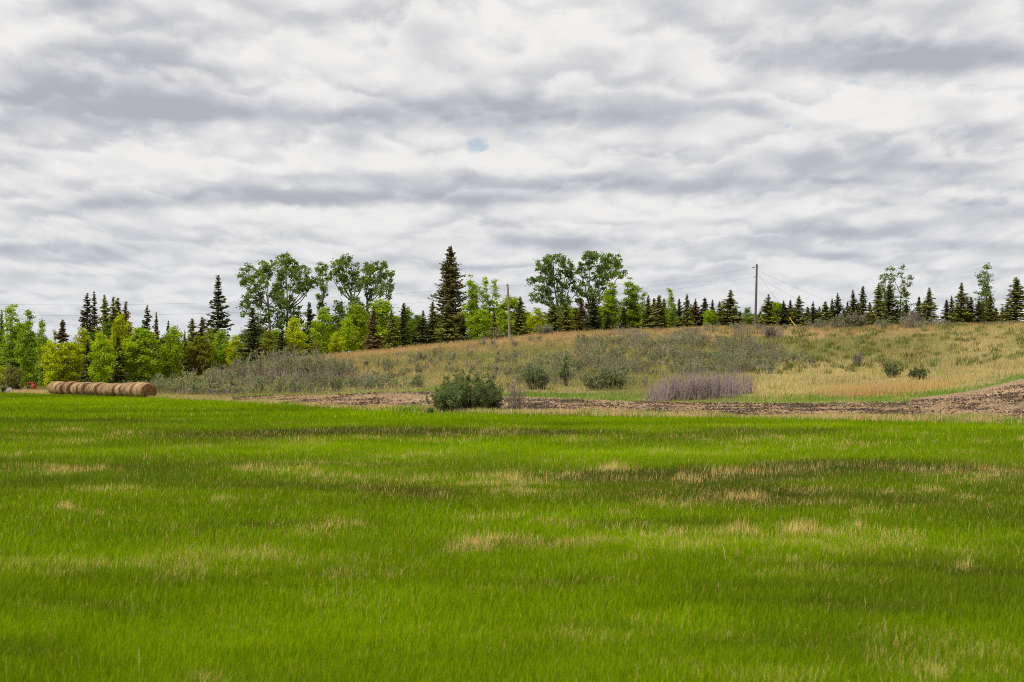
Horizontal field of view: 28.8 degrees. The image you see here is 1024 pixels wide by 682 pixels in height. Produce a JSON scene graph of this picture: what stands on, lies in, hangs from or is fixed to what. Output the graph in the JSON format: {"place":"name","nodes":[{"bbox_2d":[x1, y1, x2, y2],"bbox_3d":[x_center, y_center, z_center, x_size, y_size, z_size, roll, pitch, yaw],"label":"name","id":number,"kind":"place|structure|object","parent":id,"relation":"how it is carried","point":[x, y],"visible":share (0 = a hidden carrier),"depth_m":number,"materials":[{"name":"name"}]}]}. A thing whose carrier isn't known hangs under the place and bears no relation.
{"place":"outdoors","nodes":[
{"label":"outdoors","id":0,"kind":"place"},
{"bbox_2d":[0,325,1023,681],"bbox_3d":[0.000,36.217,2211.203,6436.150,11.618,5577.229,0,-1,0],"label":"ground","id":1,"kind":"structure","parent":0,"point":[760,401],"depth_m":41.54,"materials":[{"name":"green plant"}]},
{"bbox_2d":[0,363,24,389],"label":"leafy bush","id":2,"kind":"object","parent":1,"relation":"on","point":[12,380],"visible":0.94,"depth_m":233.91,"materials":[{"name":"green plant"}]},
{"bbox_2d":[0,304,25,380],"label":"poplar tree","id":3,"kind":"object","parent":1,"relation":"on","point":[11,337],"visible":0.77,"depth_m":260.95,"materials":[{"name":"green plant"}]},
{"bbox_2d":[13,309,37,385],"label":"poplar tree","id":4,"kind":"object","parent":1,"relation":"on","point":[30,355],"visible":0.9,"depth_m":255.73,"materials":[{"name":"green plant"}]},
{"bbox_2d":[32,320,45,386],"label":"poplar tree","id":5,"kind":"object","parent":1,"relation":"on","point":[41,331],"visible":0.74,"depth_m":251.74,"materials":[{"name":"green plant"}]},
{"bbox_2d":[36,340,64,385],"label":"maple tree","id":6,"kind":"object","parent":1,"relation":"on","point":[50,370],"visible":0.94,"depth_m":245.49,"materials":[{"name":"green plant"}]},
{"bbox_2d":[54,320,71,349],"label":"spruce tree","id":7,"kind":"object","parent":1,"relation":"on","point":[62,335],"visible":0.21,"depth_m":275.87,"materials":[{"name":"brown plant"}]},
{"bbox_2d":[54,337,84,381],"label":"maple tree","id":8,"kind":"object","parent":1,"relation":"on","point":[70,354],"visible":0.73,"depth_m":247.34,"materials":[{"name":"green plant"}]},
{"bbox_2d":[73,325,94,380],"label":"maple tree","id":9,"kind":"object","parent":1,"relation":"on","point":[82,340],"visible":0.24,"depth_m":257.90,"materials":[{"name":"green plant"}]},
{"bbox_2d":[75,339,95,381],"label":"spruce tree","id":10,"kind":"object","parent":1,"relation":"on","point":[84,372],"visible":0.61,"depth_m":242.75,"materials":[{"name":"green plant"}]},
{"bbox_2d":[77,293,98,343],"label":"old spruce tree","id":11,"kind":"object","parent":1,"relation":"on","point":[86,312],"visible":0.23,"depth_m":289.88,"materials":[{"name":"green plant"}]},
{"bbox_2d":[85,329,119,382],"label":"maple tree","id":12,"kind":"object","parent":1,"relation":"on","point":[99,344],"visible":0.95,"depth_m":240.55,"materials":[{"name":"green plant"}]},
{"bbox_2d":[94,295,112,331],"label":"spruce tree","id":13,"kind":"object","parent":1,"relation":"on","point":[105,317],"visible":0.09,"depth_m":289.90,"materials":[{"name":"green plant"}]},
{"bbox_2d":[102,312,132,382],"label":"maple tree","id":14,"kind":"object","parent":1,"relation":"on","point":[120,325],"visible":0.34,"depth_m":269.82,"materials":[{"name":"green plant"}]},
{"bbox_2d":[108,336,130,382],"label":"spruce tree","id":15,"kind":"object","parent":1,"relation":"on","point":[118,375],"visible":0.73,"depth_m":244.81,"materials":[{"name":"green plant"}]},
{"bbox_2d":[112,326,164,382],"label":"maple tree","id":16,"kind":"object","parent":1,"relation":"on","point":[144,356],"visible":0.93,"depth_m":246.44,"materials":[{"name":"green plant"}]},
{"bbox_2d":[136,383,157,396],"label":"hay bale","id":17,"kind":"object","parent":1,"relation":"on","point":[145,389],"visible":0.98,"depth_m":182.33},
{"bbox_2d":[156,324,187,378],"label":"maple tree","id":18,"kind":"object","parent":1,"relation":"on","point":[169,357],"visible":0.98,"depth_m":249.63,"materials":[{"name":"green plant"}]},
{"bbox_2d":[123,364,241,394],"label":"silver thicket","id":19,"kind":"object","parent":1,"relation":"on","point":[216,385],"visible":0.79,"depth_m":185.88,"materials":[{"name":"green plant"}]},
{"bbox_2d":[183,335,214,375],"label":"maple tree","id":20,"kind":"object","parent":1,"relation":"on","point":[196,357],"visible":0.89,"depth_m":252.66,"materials":[{"name":"green plant"}]},
{"bbox_2d":[198,327,216,372],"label":"maple tree","id":21,"kind":"object","parent":1,"relation":"on","point":[210,334],"visible":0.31,"depth_m":257.53,"materials":[{"name":"green plant"}]},
{"bbox_2d":[203,275,234,341],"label":"old spruce tree","id":22,"kind":"object","parent":1,"relation":"on","point":[217,324],"visible":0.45,"depth_m":283.81,"materials":[{"name":"green plant"}]},
{"bbox_2d":[211,328,231,369],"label":"maple tree","id":23,"kind":"object","parent":1,"relation":"on","point":[220,345],"visible":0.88,"depth_m":255.46,"materials":[{"name":"green plant"}]},
{"bbox_2d":[223,334,247,368],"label":"maple tree","id":24,"kind":"object","parent":1,"relation":"on","point":[232,344],"visible":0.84,"depth_m":251.65,"materials":[{"name":"green plant"}]},
{"bbox_2d":[234,308,272,366],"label":"spruce tree","id":25,"kind":"object","parent":1,"relation":"on","point":[252,334],"visible":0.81,"depth_m":249.72,"materials":[{"name":"green plant"}]},
{"bbox_2d":[235,259,288,331],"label":"cottonwood tree","id":26,"kind":"object","parent":1,"relation":"on","point":[256,288],"visible":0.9,"depth_m":271.92,"materials":[{"name":"green plant"}]},
{"bbox_2d":[259,329,277,359],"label":"maple tree","id":27,"kind":"object","parent":1,"relation":"on","point":[268,342],"visible":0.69,"depth_m":257.68,"materials":[{"name":"green plant"}]},
{"bbox_2d":[275,327,291,358],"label":"spruce tree","id":28,"kind":"object","parent":1,"relation":"on","point":[281,342],"visible":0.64,"depth_m":251.87,"materials":[{"name":"green plant"}]},
{"bbox_2d":[283,317,309,356],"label":"maple tree","id":29,"kind":"object","parent":1,"relation":"on","point":[294,334],"visible":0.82,"depth_m":253.57,"materials":[{"name":"green plant"}]},
{"bbox_2d":[212,343,382,387],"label":"grey thicket","id":30,"kind":"object","parent":1,"relation":"on","point":[286,365],"visible":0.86,"depth_m":195.57,"materials":[{"name":"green plant"}]},
{"bbox_2d":[271,251,324,332],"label":"cottonwood tree","id":31,"kind":"object","parent":1,"relation":"on","point":[294,269],"visible":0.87,"depth_m":275.72,"materials":[{"name":"green plant"}]},
{"bbox_2d":[303,302,317,354],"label":"spruce tree","id":32,"kind":"object","parent":1,"relation":"on","point":[309,316],"visible":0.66,"depth_m":265.90,"materials":[{"name":"green plant"}]},
{"bbox_2d":[305,306,337,354],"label":"maple tree","id":33,"kind":"object","parent":1,"relation":"on","point":[324,326],"visible":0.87,"depth_m":261.78,"materials":[{"name":"green plant"}]},
{"bbox_2d":[315,262,330,320],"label":"cottonwood tree","id":34,"kind":"object","parent":1,"relation":"on","point":[323,288],"visible":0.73,"depth_m":279.67,"materials":[{"name":"green plant"}]},
{"bbox_2d":[232,372,424,393],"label":"sage thicket","id":35,"kind":"object","parent":1,"relation":"on","point":[370,382],"visible":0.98,"depth_m":168.53,"materials":[{"name":"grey plant"}]},
{"bbox_2d":[326,332,343,353],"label":"maple tree","id":36,"kind":"object","parent":1,"relation":"on","point":[335,343],"visible":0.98,"depth_m":251.64,"materials":[{"name":"green plant"}]},
{"bbox_2d":[328,299,346,352],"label":"tree","id":37,"kind":"object","parent":1,"relation":"on","point":[339,309],"visible":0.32,"depth_m":279.63,"materials":[{"name":"green plant"}]},
{"bbox_2d":[327,253,367,313],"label":"cottonwood tree","id":38,"kind":"object","parent":1,"relation":"on","point":[344,277],"visible":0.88,"depth_m":273.42,"materials":[{"name":"green plant"}]},
{"bbox_2d":[338,317,358,351],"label":"maple tree","id":39,"kind":"object","parent":1,"relation":"on","point":[350,335],"visible":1,"depth_m":259.78,"materials":[{"name":"green plant"}]},
{"bbox_2d":[337,301,369,351],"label":"maple tree","id":40,"kind":"object","parent":1,"relation":"on","point":[356,316],"visible":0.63,"depth_m":265.29,"materials":[{"name":"green plant"}]},
{"bbox_2d":[361,305,382,349],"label":"spruce tree","id":41,"kind":"object","parent":1,"relation":"on","point":[372,341],"visible":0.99,"depth_m":257.82,"materials":[{"name":"brown plant"}]},
{"bbox_2d":[357,260,394,348],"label":"cottonwood tree","id":42,"kind":"object","parent":1,"relation":"on","point":[383,285],"visible":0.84,"depth_m":276.08,"materials":[{"name":"green plant"}]},
{"bbox_2d":[366,298,400,348],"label":"maple tree","id":43,"kind":"object","parent":1,"relation":"on","point":[383,308],"visible":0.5,"depth_m":271.36,"materials":[{"name":"green plant"}]},
{"bbox_2d":[381,309,403,349],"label":"spruce tree","id":44,"kind":"object","parent":1,"relation":"on","point":[391,328],"visible":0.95,"depth_m":256.87,"materials":[{"name":"green plant"}]},
{"bbox_2d":[395,303,413,347],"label":"spruce tree","id":45,"kind":"object","parent":1,"relation":"on","point":[403,325],"visible":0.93,"depth_m":257.84,"materials":[{"name":"green plant"}]},
{"bbox_2d":[397,305,415,344],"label":"maple tree","id":46,"kind":"object","parent":1,"relation":"on","point":[410,321],"visible":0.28,"depth_m":269.92,"materials":[{"name":"green plant"}]},
{"bbox_2d":[409,310,433,345],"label":"spruce tree","id":47,"kind":"object","parent":1,"relation":"on","point":[421,336],"visible":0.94,"depth_m":257.74,"materials":[{"name":"green plant"}]},
{"bbox_2d":[424,301,444,342],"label":"spruce tree","id":48,"kind":"object","parent":1,"relation":"on","point":[432,322],"visible":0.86,"depth_m":259.87,"materials":[{"name":"green plant"}]},
{"bbox_2d":[425,377,465,412],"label":"dense bush","id":49,"kind":"object","parent":1,"relation":"on","point":[443,399],"visible":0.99,"depth_m":108.10,"materials":[{"name":"green plant"}]},
{"bbox_2d":[430,302,464,343],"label":"spruce tree","id":50,"kind":"object","parent":1,"relation":"on","point":[447,332],"visible":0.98,"depth_m":255.74,"materials":[{"name":"green plant"}]},
{"bbox_2d":[427,246,468,341],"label":"giant spruce tree","id":51,"kind":"object","parent":1,"relation":"on","point":[451,277],"visible":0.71,"depth_m":267.71,"materials":[{"name":"green plant"}]},
{"bbox_2d":[359,332,559,380],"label":"scrub patch","id":52,"kind":"object","parent":1,"relation":"on","point":[483,342],"visible":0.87,"depth_m":199.69,"materials":[{"name":"green plant"}]},
{"bbox_2d":[459,274,482,340],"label":"poplar tree","id":53,"kind":"object","parent":1,"relation":"on","point":[472,304],"visible":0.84,"depth_m":261.62,"materials":[{"name":"green plant"}]},
{"bbox_2d":[433,367,509,409],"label":"dense bush","id":54,"kind":"object","parent":1,"relation":"on","point":[474,397],"visible":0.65,"depth_m":111.26,"materials":[{"name":"green plant"}]},
{"bbox_2d":[466,307,492,340],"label":"maple tree","id":55,"kind":"object","parent":1,"relation":"on","point":[481,320],"visible":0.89,"depth_m":259.51,"materials":[{"name":"green plant"}]},
{"bbox_2d":[479,276,501,337],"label":"poplar tree","id":56,"kind":"object","parent":1,"relation":"on","point":[493,308],"visible":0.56,"depth_m":262.84,"materials":[{"name":"green plant"}]},
{"bbox_2d":[481,379,507,408],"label":"dense bush","id":57,"kind":"object","parent":1,"relation":"on","point":[495,404],"visible":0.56,"depth_m":112.80,"materials":[{"name":"green plant"}]},
{"bbox_2d":[0,392,1023,681],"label":"field grass","id":58,"kind":"structure","parent":1,"relation":"on","point":[562,568],"depth_m":22.77,"materials":[{"name":"green plant"}]},
{"bbox_2d":[0,320,1023,403],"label":"hill grass","id":59,"kind":"structure","parent":1,"relation":"on","point":[868,389],"depth_m":188.31,"materials":[{"name":"beige plant"}]},
{"bbox_2d":[495,294,530,336],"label":"maple tree","id":60,"kind":"object","parent":1,"relation":"on","point":[513,302],"visible":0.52,"depth_m":271.81,"materials":[{"name":"green plant"}]},
{"bbox_2d":[504,372,528,408],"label":"bare bush","id":61,"kind":"object","parent":1,"relation":"on","point":[513,404],"visible":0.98,"depth_m":113.48,"materials":[{"name":"grey plant"}]},
{"bbox_2d":[507,298,533,336],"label":"spruce tree","id":62,"kind":"object","parent":1,"relation":"on","point":[520,324],"visible":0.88,"depth_m":257.89,"materials":[{"name":"green plant"}]},
{"bbox_2d":[526,307,545,333],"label":"maple tree","id":63,"kind":"object","parent":1,"relation":"on","point":[537,318],"visible":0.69,"depth_m":261.74,"materials":[{"name":"green plant"}]},
{"bbox_2d":[520,361,552,389],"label":"round bush","id":64,"kind":"object","parent":1,"relation":"on","point":[540,380],"visible":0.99,"depth_m":161.34,"materials":[{"name":"green plant"}]},
{"bbox_2d":[525,253,584,326],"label":"cottonwood tree","id":65,"kind":"object","parent":1,"relation":"on","point":[547,260],"visible":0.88,"depth_m":272.17,"materials":[{"name":"green plant"}]},
{"bbox_2d":[545,302,566,333],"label":"spruce tree","id":66,"kind":"object","parent":1,"relation":"on","point":[553,314],"visible":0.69,"depth_m":257.79,"materials":[{"name":"green plant"}]},
{"bbox_2d":[556,351,572,385],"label":"round bush","id":67,"kind":"object","parent":1,"relation":"on","point":[564,373],"visible":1,"depth_m":165.81,"materials":[{"name":"green plant"}]},
{"bbox_2d":[558,303,576,331],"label":"spruce tree","id":68,"kind":"object","parent":1,"relation":"on","point":[566,321],"visible":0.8,"depth_m":259.82,"materials":[{"name":"green plant"}]},
{"bbox_2d":[573,301,588,331],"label":"spruce tree","id":69,"kind":"object","parent":1,"relation":"on","point":[581,314],"visible":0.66,"depth_m":261.85,"materials":[{"name":"green plant"}]},
{"bbox_2d":[581,296,604,331],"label":"spruce tree","id":70,"kind":"object","parent":1,"relation":"on","point":[592,320],"visible":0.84,"depth_m":256.83,"materials":[{"name":"green plant"}]},
{"bbox_2d":[580,371,609,390],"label":"round bush","id":71,"kind":"object","parent":1,"relation":"on","point":[601,382],"visible":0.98,"depth_m":159.97,"materials":[{"name":"green plant"}]},
{"bbox_2d":[573,250,627,328],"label":"cottonwood tree","id":72,"kind":"object","parent":1,"relation":"on","point":[606,260],"visible":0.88,"depth_m":274.63,"materials":[{"name":"green plant"}]},
{"bbox_2d":[182,378,1023,421],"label":"crop residue","id":73,"kind":"object","parent":1,"relation":"on","point":[747,408],"visible":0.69,"depth_m":123.72,"materials":[{"name":"brown plant"}]},
{"bbox_2d":[598,281,621,329],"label":"poplar tree","id":74,"kind":"object","parent":1,"relation":"on","point":[611,304],"visible":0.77,"depth_m":259.52,"materials":[{"name":"green plant"}]},
{"bbox_2d":[597,364,630,389],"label":"round bush","id":75,"kind":"object","parent":1,"relation":"on","point":[617,379],"visible":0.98,"depth_m":160.68,"materials":[{"name":"green plant"}]},
{"bbox_2d":[618,276,644,328],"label":"poplar tree","id":76,"kind":"object","parent":1,"relation":"on","point":[632,304],"visible":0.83,"depth_m":261.51,"materials":[{"name":"green plant"}]},
{"bbox_2d":[637,295,655,328],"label":"spruce tree","id":77,"kind":"object","parent":1,"relation":"on","point":[647,309],"visible":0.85,"depth_m":257.88,"materials":[{"name":"green plant"}]},
{"bbox_2d":[646,295,671,329],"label":"spruce tree","id":78,"kind":"object","parent":1,"relation":"on","point":[658,312],"visible":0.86,"depth_m":256.84,"materials":[{"name":"green plant"}]},
{"bbox_2d":[512,329,817,386],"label":"hillside thicket","id":79,"kind":"object","parent":1,"relation":"on","point":[724,358],"visible":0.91,"depth_m":187.26,"materials":[{"name":"green plant"}]},
{"bbox_2d":[676,294,696,326],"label":"spruce tree","id":80,"kind":"object","parent":1,"relation":"on","point":[686,317],"visible":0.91,"depth_m":256.86,"materials":[{"name":"green plant"}]},
{"bbox_2d":[598,323,785,346],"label":"thicket","id":81,"kind":"object","parent":1,"relation":"on","point":[637,333],"visible":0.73,"depth_m":224.34,"materials":[{"name":"green plant"}]},
{"bbox_2d":[689,299,702,327],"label":"spruce tree","id":82,"kind":"object","parent":1,"relation":"on","point":[694,313],"visible":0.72,"depth_m":261.96,"materials":[{"name":"green plant"}]},
{"bbox_2d":[644,363,755,401],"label":"purple thicket","id":83,"kind":"object","parent":1,"relation":"on","point":[715,387],"visible":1,"depth_m":145.83,"materials":[{"name":"plant"}]},
{"bbox_2d":[704,289,746,327],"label":"spruce tree","id":84,"kind":"object","parent":1,"relation":"on","point":[730,315],"visible":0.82,"depth_m":255.73,"materials":[{"name":"green plant"}]},
{"bbox_2d":[756,294,780,325],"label":"spruce tree","id":85,"kind":"object","parent":1,"relation":"on","point":[767,308],"visible":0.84,"depth_m":255.85,"materials":[{"name":"green plant"}]},
{"bbox_2d":[776,300,794,326],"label":"spruce tree","id":86,"kind":"object","parent":1,"relation":"on","point":[782,314],"visible":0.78,"depth_m":257.94,"materials":[{"name":"green plant"}]},
{"bbox_2d":[784,295,809,326],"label":"spruce tree","id":87,"kind":"object","parent":1,"relation":"on","point":[798,313],"visible":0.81,"depth_m":256.89,"materials":[{"name":"green plant"}]},
{"bbox_2d":[828,293,846,323],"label":"spruce tree","id":88,"kind":"object","parent":1,"relation":"on","point":[838,306],"visible":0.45,"depth_m":257.90,"materials":[{"name":"green plant"}]},
{"bbox_2d":[838,310,867,327],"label":"silver bush","id":89,"kind":"object","parent":1,"relation":"on","point":[856,320],"visible":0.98,"depth_m":242.98,"materials":[{"name":"green plant"}]},
{"bbox_2d":[703,312,1016,329],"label":"ridge thicket","id":90,"kind":"object","parent":1,"relation":"on","point":[910,322],"visible":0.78,"depth_m":239.73,"materials":[{"name":"green plant"}]},
{"bbox_2d":[854,286,872,325],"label":"spruce tree","id":91,"kind":"object","parent":1,"relation":"on","point":[862,300],"visible":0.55,"depth_m":256.96,"materials":[{"name":"green plant"}]},
{"bbox_2d":[867,283,886,324],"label":"spruce tree","id":92,"kind":"object","parent":1,"relation":"on","point":[877,305],"visible":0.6,"depth_m":259.90,"materials":[{"name":"green plant"}]},
{"bbox_2d":[879,267,894,319],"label":"poplar tree","id":93,"kind":"object","parent":1,"relation":"on","point":[883,282],"visible":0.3,"depth_m":263.74,"materials":[{"name":"green plant"}]},
{"bbox_2d":[875,284,902,324],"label":"spruce tree","id":94,"kind":"object","parent":1,"relation":"on","point":[891,314],"visible":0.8,"depth_m":255.89,"materials":[{"name":"green plant"}]},
{"bbox_2d":[883,357,904,377],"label":"round bush","id":95,"kind":"object","parent":1,"relation":"on","point":[893,370],"visible":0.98,"depth_m":161.59,"materials":[{"name":"green plant"}]},
{"bbox_2d":[888,264,913,319],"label":"poplar tree","id":96,"kind":"object","parent":1,"relation":"on","point":[905,292],"visible":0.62,"depth_m":265.08,"materials":[{"name":"green plant"}]},
{"bbox_2d":[906,362,929,379],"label":"round bush","id":97,"kind":"object","parent":1,"relation":"on","point":[916,373],"visible":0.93,"depth_m":157.37,"materials":[{"name":"green plant"}]},
{"bbox_2d":[916,287,943,322],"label":"spruce tree","id":98,"kind":"object","parent":1,"relation":"on","point":[929,308],"visible":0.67,"depth_m":256.79,"materials":[{"name":"green plant"}]},
{"bbox_2d":[946,282,975,324],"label":"spruce tree","id":99,"kind":"object","parent":1,"relation":"on","point":[960,309],"visible":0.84,"depth_m":256.83,"materials":[{"name":"green plant"}]},
{"bbox_2d":[973,262,995,321],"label":"poplar tree","id":100,"kind":"object","parent":1,"relation":"on","point":[984,291],"visible":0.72,"depth_m":261.68,"materials":[{"name":"green plant"}]},
{"bbox_2d":[981,295,998,322],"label":"spruce tree","id":101,"kind":"object","parent":1,"relation":"on","point":[990,316],"visible":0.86,"depth_m":256.92,"materials":[{"name":"green plant"}]},
{"bbox_2d":[996,277,1023,322],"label":"spruce tree","id":102,"kind":"object","parent":1,"relation":"on","point":[1013,313],"visible":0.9,"depth_m":254.92,"materials":[{"name":"green plant"}]},
{"bbox_2d":[0,388,1023,424],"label":"edge grass","id":103,"kind":"structure","parent":0,"point":[981,417],"depth_m":98.28,"materials":[{"name":"beige plant"}]},
{"bbox_2d":[0,0,1023,356],"label":"sky","id":104,"kind":"structure","parent":0,"point":[151,151],"materials":[{"name":"grey"}]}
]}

